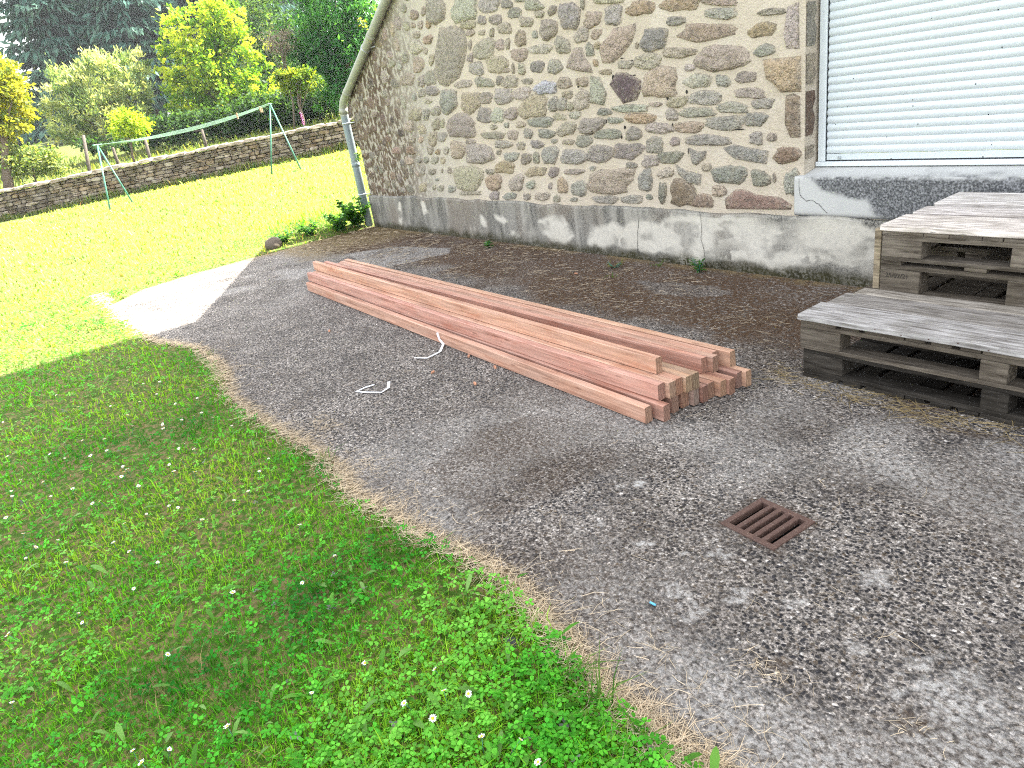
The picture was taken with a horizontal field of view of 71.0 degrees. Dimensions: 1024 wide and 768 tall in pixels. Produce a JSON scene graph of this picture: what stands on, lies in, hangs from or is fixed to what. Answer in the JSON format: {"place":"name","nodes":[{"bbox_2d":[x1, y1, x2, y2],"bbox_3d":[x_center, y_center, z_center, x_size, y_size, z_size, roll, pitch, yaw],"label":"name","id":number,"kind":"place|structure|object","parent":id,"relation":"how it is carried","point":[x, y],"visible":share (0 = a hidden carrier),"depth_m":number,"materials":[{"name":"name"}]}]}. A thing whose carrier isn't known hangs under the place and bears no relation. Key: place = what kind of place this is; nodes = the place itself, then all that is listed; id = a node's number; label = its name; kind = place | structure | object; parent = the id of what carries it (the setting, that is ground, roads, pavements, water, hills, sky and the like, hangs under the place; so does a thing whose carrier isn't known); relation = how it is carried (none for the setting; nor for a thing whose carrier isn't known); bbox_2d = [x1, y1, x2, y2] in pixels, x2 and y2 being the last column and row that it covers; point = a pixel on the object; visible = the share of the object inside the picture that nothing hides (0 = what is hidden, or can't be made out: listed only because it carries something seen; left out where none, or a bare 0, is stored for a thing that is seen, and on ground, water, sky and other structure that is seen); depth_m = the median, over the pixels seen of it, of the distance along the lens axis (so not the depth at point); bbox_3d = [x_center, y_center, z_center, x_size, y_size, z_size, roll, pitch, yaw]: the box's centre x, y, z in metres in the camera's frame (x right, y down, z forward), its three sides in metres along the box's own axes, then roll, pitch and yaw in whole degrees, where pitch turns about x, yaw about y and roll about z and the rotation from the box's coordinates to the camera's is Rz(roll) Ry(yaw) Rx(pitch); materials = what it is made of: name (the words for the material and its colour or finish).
{"place":"outdoors","nodes":[
{"label":"outdoors","id":0,"kind":"place"},
{"bbox_2d":[0,0,379,113],"label":"sky","id":1,"kind":"structure","parent":0,"point":[4,20],"materials":[{"name":"white"}]},
{"bbox_2d":[0,108,1005,767],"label":"lawn","id":2,"kind":"structure","parent":0,"point":[138,450],"depth_m":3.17,"materials":[{"name":"plant"}]},
{"bbox_2d":[1,57,26,181],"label":"leafy tree","id":3,"kind":"object","parent":2,"relation":"on","point":[16,71],"visible":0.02,"depth_m":30.16,"materials":[{"name":"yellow plant"}]},
{"bbox_2d":[0,52,42,192],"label":"golden tree","id":4,"kind":"object","parent":2,"relation":"on","point":[14,102],"visible":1,"depth_m":23.96,"materials":[{"name":"yellow plant"}]},
{"bbox_2d":[7,108,49,146],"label":"conifer tree","id":5,"kind":"object","parent":2,"relation":"on","point":[34,141],"visible":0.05,"depth_m":64.34,"materials":[{"name":"green plant"}]},
{"bbox_2d":[0,133,79,185],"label":"shrub","id":6,"kind":"object","parent":2,"relation":"on","point":[23,159],"visible":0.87,"depth_m":24.30,"materials":[{"name":"green plant"}]},
{"bbox_2d":[0,0,136,144],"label":"conifer tree","id":7,"kind":"object","parent":2,"relation":"on","point":[24,23],"visible":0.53,"depth_m":47.99,"materials":[{"name":"green plant"}]},
{"bbox_2d":[82,135,91,174],"bbox_3d":[-14.236,-7.511,24.103,0.118,1.605,0.525,-5,23,10],"label":"fence post","id":8,"kind":"object","parent":2,"relation":"on","point":[86,154],"visible":0.62,"depth_m":24.03,"materials":[{"name":"wood"}]},
{"bbox_2d":[34,43,157,159],"bbox_3d":[-17.783,-12.043,30.932,5.404,4.702,3.655,-13,23,-9],"label":"olive willow","id":9,"kind":"object","parent":2,"relation":"on","point":[76,103],"visible":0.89,"depth_m":30.47,"materials":[{"name":"green plant"}]},
{"bbox_2d":[36,0,171,126],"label":"conifer tree","id":10,"kind":"object","parent":2,"relation":"on","point":[108,41],"visible":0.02,"depth_m":51.03,"materials":[{"name":"green plant"}]},
{"bbox_2d":[111,147,119,168],"bbox_3d":[-14.091,-7.966,25.617,0.125,0.943,0.230,-23,26,-31],"label":"fence post","id":11,"kind":"object","parent":2,"relation":"on","point":[115,155],"visible":0.59,"depth_m":25.55,"materials":[{"name":"wood"}]},
{"bbox_2d":[104,105,155,161],"bbox_3d":[-13.328,-8.637,25.202,1.627,2.190,1.420,-8,22,2],"label":"garden shrub","id":12,"kind":"object","parent":2,"relation":"on","point":[129,125],"visible":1,"depth_m":24.81,"materials":[{"name":"yellow plant"}]},
{"bbox_2d":[73,0,212,119],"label":"conifer tree","id":13,"kind":"object","parent":2,"relation":"on","point":[116,13],"visible":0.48,"depth_m":49.79,"materials":[{"name":"green plant"}]},
{"bbox_2d":[144,140,152,161],"bbox_3d":[-12.696,-8.026,25.105,0.120,1.053,0.295,-12,23,-8],"label":"fence post","id":14,"kind":"object","parent":2,"relation":"on","point":[147,149],"visible":0.46,"depth_m":25.03,"materials":[{"name":"wood"}]},
{"bbox_2d":[105,10,193,101],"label":"conifer tree","id":15,"kind":"object","parent":2,"relation":"on","point":[131,13],"visible":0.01,"depth_m":55.69,"materials":[{"name":"green plant"}]},
{"bbox_2d":[0,117,358,221],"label":"garden wall","id":16,"kind":"structure","parent":2,"relation":"on","point":[70,189],"depth_m":22.85,"materials":[{"name":"stone"}]},
{"bbox_2d":[92,103,300,209],"bbox_3d":[-8.421,-6.168,19.454,5.201,2.105,1.345,-12,22,-7],"label":"clothes line","id":17,"kind":"object","parent":2,"relation":"on","point":[185,130],"visible":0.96,"depth_m":19.42,"materials":[{"name":"green paint"}]},
{"bbox_2d":[201,129,207,146],"bbox_3d":[-11.585,-9.151,27.073,0.118,0.860,0.280,-14,23,-13],"label":"fence post","id":18,"kind":"object","parent":2,"relation":"on","point":[204,139],"visible":0.73,"depth_m":27.01,"materials":[{"name":"brown wood"}]},
{"bbox_2d":[72,78,339,156],"bbox_3d":[-12.190,-10.902,29.317,12.098,2.131,3.344,-10,22,-3],"label":"dark hedge","id":19,"kind":"object","parent":2,"relation":"on","point":[246,123],"visible":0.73,"depth_m":29.06,"materials":[{"name":"green plant"}]},
{"bbox_2d":[155,0,271,91],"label":"conifer tree","id":20,"kind":"object","parent":2,"relation":"on","point":[182,3],"visible":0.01,"depth_m":54.94,"materials":[{"name":"green plant"}]},
{"bbox_2d":[150,0,281,135],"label":"maple tree","id":21,"kind":"object","parent":2,"relation":"on","point":[215,35],"visible":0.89,"depth_m":31.43,"materials":[{"name":"green plant"}]},
{"bbox_2d":[193,0,321,90],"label":"conifer tree","id":22,"kind":"object","parent":2,"relation":"on","point":[288,6],"visible":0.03,"depth_m":53.82,"materials":[{"name":"green plant"}]},
{"bbox_2d":[233,0,282,89],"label":"spruce sapling","id":23,"kind":"object","parent":2,"relation":"on","point":[269,31],"visible":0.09,"depth_m":41.73,"materials":[{"name":"green plant"}]},
{"bbox_2d":[212,0,322,111],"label":"understorey","id":24,"kind":"object","parent":2,"relation":"on","point":[257,21],"visible":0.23,"depth_m":37.34,"materials":[{"name":"green plant"}]},
{"bbox_2d":[265,237,281,249],"bbox_3d":[-3.302,-1.924,9.917,0.246,0.201,0.233,-23,26,-31],"label":"rock","id":25,"kind":"object","parent":2,"relation":"on","point":[273,243],"visible":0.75,"depth_m":9.84,"materials":[{"name":"grey stone"}]},
{"bbox_2d":[257,24,299,129],"bbox_3d":[-8.354,-11.424,27.029,1.715,3.867,1.882,-23,26,-31],"label":"dead shrub","id":26,"kind":"object","parent":2,"relation":"on","point":[277,43],"visible":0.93,"depth_m":26.43,"materials":[{"name":"brown plant"}]},
{"bbox_2d":[268,228,296,241],"bbox_3d":[-3.234,-2.075,10.074,0.390,0.171,0.317,-6,23,8],"label":"weed","id":27,"kind":"object","parent":2,"relation":"on","point":[286,237],"visible":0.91,"depth_m":10.09,"materials":[{"name":"green plant"}]},
{"bbox_2d":[266,64,325,126],"bbox_3d":[-7.393,-9.955,25.255,1.646,2.423,1.673,-23,26,-31],"label":"topiary tree","id":28,"kind":"object","parent":2,"relation":"on","point":[298,82],"visible":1,"depth_m":24.78,"materials":[{"name":"green plant"}]},
{"bbox_2d":[293,220,318,234],"bbox_3d":[-2.922,-2.213,10.221,0.369,0.193,0.345,-9,22,1],"label":"weed","id":29,"kind":"object","parent":2,"relation":"on","point":[308,231],"visible":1,"depth_m":10.23,"materials":[{"name":"green plant"}]},
{"bbox_2d":[267,0,354,61],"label":"conifer tree","id":30,"kind":"object","parent":2,"relation":"on","point":[304,13],"visible":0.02,"depth_m":57.14,"materials":[{"name":"green plant"}]},
{"bbox_2d":[271,0,379,117],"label":"ash tree","id":31,"kind":"object","parent":2,"relation":"on","point":[337,45],"visible":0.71,"depth_m":26.44,"materials":[{"name":"green plant"}]},
{"bbox_2d":[321,209,349,230],"bbox_3d":[-2.518,-2.362,10.346,0.434,0.307,0.511,-10,22,-2],"label":"weed","id":32,"kind":"object","parent":2,"relation":"on","point":[338,223],"visible":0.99,"depth_m":10.28,"materials":[{"name":"green plant"}]},
{"bbox_2d":[0,110,674,750],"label":"tall grass","id":33,"kind":"structure","parent":2,"relation":"on","point":[302,220],"depth_m":22.62,"materials":[{"name":"plant"}]},
{"bbox_2d":[333,196,369,226],"bbox_3d":[-2.278,-2.484,10.375,0.543,0.445,0.433,-6,23,8],"label":"weed","id":34,"kind":"object","parent":2,"relation":"on","point":[356,219],"visible":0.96,"depth_m":10.37,"materials":[{"name":"green plant"}]},
{"bbox_2d":[0,271,703,767],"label":"clover","id":35,"kind":"object","parent":2,"relation":"on","point":[546,737],"visible":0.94,"depth_m":2.16,"materials":[{"name":"green plant"}]},
{"bbox_2d":[1,350,719,767],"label":"broad leaves","id":36,"kind":"object","parent":2,"relation":"on","point":[715,756],"visible":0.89,"depth_m":2.15,"materials":[{"name":"green plant"}]},
{"bbox_2d":[428,714,436,722],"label":"daisy","id":37,"kind":"object","parent":2,"relation":"on","point":[432,719],"visible":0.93,"depth_m":1.93,"materials":[{"name":"white plant"}]},
{"bbox_2d":[463,690,471,697],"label":"daisy","id":38,"kind":"object","parent":2,"relation":"on","point":[467,693],"visible":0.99,"depth_m":2.00,"materials":[{"name":"white plant"}]},
{"bbox_2d":[503,636,519,647],"bbox_3d":[0.001,0.810,2.235,0.045,0.041,0.066,-23,26,-31],"label":"rock","id":39,"kind":"object","parent":2,"relation":"on","point":[512,640],"visible":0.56,"depth_m":2.23,"materials":[{"name":"stone"}]},
{"bbox_2d":[534,758,541,766],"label":"daisy","id":40,"kind":"object","parent":2,"relation":"on","point":[537,761],"visible":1,"depth_m":1.77,"materials":[{"name":"white plant"}]},
{"bbox_2d":[339,0,1023,286],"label":"stone house","id":41,"kind":"structure","parent":2,"relation":"on","point":[747,136],"depth_m":5.60,"materials":[{"name":"stone"}]},
{"bbox_2d":[355,151,361,161],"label":"weed","id":42,"kind":"object","parent":41,"relation":"attached to","point":[358,158],"visible":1,"depth_m":10.17,"materials":[{"name":"green plant"}]},
{"bbox_2d":[358,17,367,30],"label":"weed","id":43,"kind":"object","parent":41,"relation":"attached to","point":[365,27],"visible":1,"depth_m":8.70,"materials":[{"name":"green plant"}]},
{"bbox_2d":[815,0,1023,165],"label":"window frame","id":44,"kind":"structure","parent":41,"relation":"in","point":[824,4],"depth_m":4.69,"materials":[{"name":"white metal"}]},
{"bbox_2d":[109,226,1023,767],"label":"patio","id":45,"kind":"structure","parent":0,"point":[949,598],"depth_m":2.88,"materials":[{"name":"grey gravel"}]},
{"bbox_2d":[355,382,389,392],"bbox_3d":[-0.856,0.018,4.446,0.213,0.025,0.128,2,25,25],"label":"plastic strap","id":46,"kind":"object","parent":45,"relation":"on","point":[388,385],"visible":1,"depth_m":4.43,"materials":[{"name":"white plastic"}]},
{"bbox_2d":[414,332,443,357],"bbox_3d":[-0.543,-0.263,4.916,0.126,0.084,0.286,7,27,34],"label":"plastic strap","id":47,"kind":"object","parent":45,"relation":"on","point":[441,341],"visible":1,"depth_m":4.95,"materials":[{"name":"white plastic"}]},
{"bbox_2d":[306,282,652,423],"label":"timber beam","id":48,"kind":"structure","parent":45,"relation":"on","point":[620,404],"depth_m":4.39,"materials":[{"name":"red wood"}]},
{"bbox_2d":[483,240,492,247],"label":"weed","id":49,"kind":"object","parent":45,"relation":"on","point":[489,242],"visible":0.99,"depth_m":7.93,"materials":[{"name":"green plant"}]},
{"bbox_2d":[313,282,669,421],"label":"timber beam","id":50,"kind":"structure","parent":45,"relation":"on","point":[660,410],"depth_m":3.96,"materials":[{"name":"red wood"}]},
{"bbox_2d":[307,272,664,400],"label":"timber beam","id":51,"kind":"structure","parent":50,"relation":"on","point":[635,383],"depth_m":4.41,"materials":[{"name":"red wood"}]},
{"bbox_2d":[86,226,1023,767],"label":"dry straw","id":52,"kind":"object","parent":45,"relation":"on","point":[624,688],"visible":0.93,"depth_m":2.74,"materials":[{"name":"beige plant"}]},
{"bbox_2d":[607,259,624,267],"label":"weed","id":53,"kind":"object","parent":45,"relation":"on","point":[611,266],"visible":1,"depth_m":6.32,"materials":[{"name":"green plant"}]},
{"bbox_2d":[661,395,678,412],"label":"timber beam","id":54,"kind":"structure","parent":45,"relation":"on","point":[674,404],"depth_m":3.54,"materials":[{"name":"red wood"}]},
{"bbox_2d":[313,271,675,398],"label":"timber beam","id":55,"kind":"structure","parent":54,"relation":"on","point":[670,388],"depth_m":4.31,"materials":[{"name":"red wood"}]},
{"bbox_2d":[316,270,682,394],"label":"timber beam","id":56,"kind":"structure","parent":54,"relation":"on","point":[679,384],"depth_m":3.54,"materials":[{"name":"red wood"}]},
{"bbox_2d":[313,261,661,373],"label":"timber beam","id":57,"kind":"structure","parent":56,"relation":"on","point":[637,359],"depth_m":4.50,"materials":[{"name":"red wood"}]},
{"bbox_2d":[678,392,688,407],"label":"timber beam","id":58,"kind":"structure","parent":45,"relation":"on","point":[683,398],"depth_m":3.58,"materials":[{"name":"red wood"}]},
{"bbox_2d":[662,366,691,392],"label":"timber beam","id":59,"kind":"structure","parent":58,"relation":"on","point":[687,382],"depth_m":3.54,"materials":[{"name":"red wood"}]},
{"bbox_2d":[688,388,698,405],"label":"timber beam","id":60,"kind":"structure","parent":45,"relation":"on","point":[693,395],"depth_m":3.58,"materials":[{"name":"red wood"}]},
{"bbox_2d":[662,362,699,389],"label":"timber beam","id":61,"kind":"structure","parent":60,"relation":"on","point":[695,379],"depth_m":3.57,"materials":[{"name":"red wood"}]},
{"bbox_2d":[688,257,706,272],"bbox_3d":[1.493,-0.963,5.798,0.143,0.124,0.188,-23,26,-31],"label":"weed","id":62,"kind":"object","parent":45,"relation":"on","point":[699,264],"visible":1,"depth_m":5.79,"materials":[{"name":"green plant"}]},
{"bbox_2d":[699,383,707,402],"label":"timber beam","id":63,"kind":"structure","parent":45,"relation":"on","point":[703,393],"depth_m":3.60,"materials":[{"name":"red wood"}]},
{"bbox_2d":[699,377,713,398],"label":"timber beam","id":64,"kind":"structure","parent":45,"relation":"on","point":[709,384],"depth_m":3.63,"materials":[{"name":"red wood"}]},
{"bbox_2d":[699,373,725,396],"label":"timber beam","id":65,"kind":"structure","parent":45,"relation":"on","point":[719,387],"depth_m":3.64,"materials":[{"name":"red wood"}]},
{"bbox_2d":[324,261,707,373],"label":"timber beam","id":66,"kind":"structure","parent":65,"relation":"on","point":[686,359],"depth_m":4.44,"materials":[{"name":"red wood"}]},
{"bbox_2d":[704,371,734,394],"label":"timber beam","id":67,"kind":"structure","parent":45,"relation":"on","point":[730,385],"depth_m":3.65,"materials":[{"name":"red wood"}]},
{"bbox_2d":[338,262,718,372],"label":"timber beam","id":68,"kind":"structure","parent":67,"relation":"on","point":[712,363],"depth_m":4.49,"materials":[{"name":"red wood"}]},
{"bbox_2d":[716,365,741,387],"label":"timber beam","id":69,"kind":"structure","parent":45,"relation":"on","point":[735,373],"depth_m":3.71,"materials":[{"name":"red wood"}]},
{"bbox_2d":[340,261,716,354],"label":"timber beam","id":70,"kind":"structure","parent":69,"relation":"on","point":[579,319],"depth_m":4.77,"materials":[{"name":"red wood"}]},
{"bbox_2d":[718,364,750,386],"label":"timber beam","id":71,"kind":"structure","parent":45,"relation":"on","point":[746,376],"depth_m":3.70,"materials":[{"name":"red wood"}]},
{"bbox_2d":[344,259,735,366],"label":"timber beam","id":72,"kind":"structure","parent":71,"relation":"on","point":[726,357],"depth_m":4.55,"materials":[{"name":"red wood"}]},
{"bbox_2d":[720,497,814,550],"bbox_3d":[0.935,0.517,2.631,0.234,0.028,0.234,-22,26,-28],"label":"drain grate","id":73,"kind":"object","parent":45,"relation":"on","point":[776,520],"visible":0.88,"depth_m":2.62,"materials":[{"name":"metal"}]},
{"bbox_2d":[735,508,799,543],"bbox_3d":[0.959,0.670,2.695,0.224,0.290,0.224,-23,26,-31],"label":"drain pit","id":74,"kind":"object","parent":45,"relation":"in","point":[784,534],"depth_m":2.74,"materials":[{"name":"black"}]},
{"bbox_2d":[803,338,1023,427],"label":"wooden pallet","id":75,"kind":"object","parent":45,"relation":"on","point":[998,404],"visible":0.49,"depth_m":3.41,"materials":[{"name":"grey wood"}]},
{"bbox_2d":[800,276,1023,392],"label":"wooden pallet","id":76,"kind":"object","parent":75,"relation":"on","point":[998,370],"visible":0.49,"depth_m":3.34,"materials":[{"name":"grey wood"}]},
{"bbox_2d":[873,227,882,287],"bbox_3d":[1.909,-0.656,3.741,0.032,0.315,0.034,-23,26,-31],"label":"wooden stake","id":77,"kind":"object","parent":76,"relation":"on","point":[877,255],"visible":0.78,"depth_m":3.73,"materials":[{"name":"beige wood"}]},
{"bbox_2d":[797,302,1023,358],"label":"step plank","id":78,"kind":"object","parent":76,"relation":"on","point":[1002,341],"visible":1,"depth_m":3.22,"materials":[{"name":"wood"}]},
{"bbox_2d":[827,292,1023,330],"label":"step plank","id":79,"kind":"object","parent":76,"relation":"on","point":[984,318],"visible":0.73,"depth_m":3.37,"materials":[{"name":"grey wood"}]},
{"bbox_2d":[855,288,1023,315],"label":"step plank","id":80,"kind":"object","parent":76,"relation":"on","point":[998,308],"visible":0.69,"depth_m":3.46,"materials":[{"name":"grey wood"}]},
{"bbox_2d":[879,242,1023,306],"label":"wooden pallet","id":81,"kind":"object","parent":76,"relation":"on","point":[904,277],"visible":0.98,"depth_m":3.61,"materials":[{"name":"grey wood"}]},
{"bbox_2d":[881,231,1023,272],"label":"wooden pallet","id":82,"kind":"object","parent":81,"relation":"on","point":[907,247],"visible":0.58,"depth_m":3.46,"materials":[{"name":"grey wood"}]},
{"bbox_2d":[880,214,1023,238],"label":"step plank","id":83,"kind":"object","parent":82,"relation":"on","point":[973,226],"visible":1,"depth_m":3.43,"materials":[{"name":"grey wood"}]},
{"bbox_2d":[913,206,1023,218],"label":"step plank","id":84,"kind":"object","parent":82,"relation":"on","point":[978,212],"visible":0.73,"depth_m":3.62,"materials":[{"name":"grey wood"}]},
{"bbox_2d":[934,192,1023,208],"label":"step plank","id":85,"kind":"object","parent":82,"relation":"on","point":[989,200],"visible":0.79,"depth_m":3.80,"materials":[{"name":"grey wood"}]}
]}

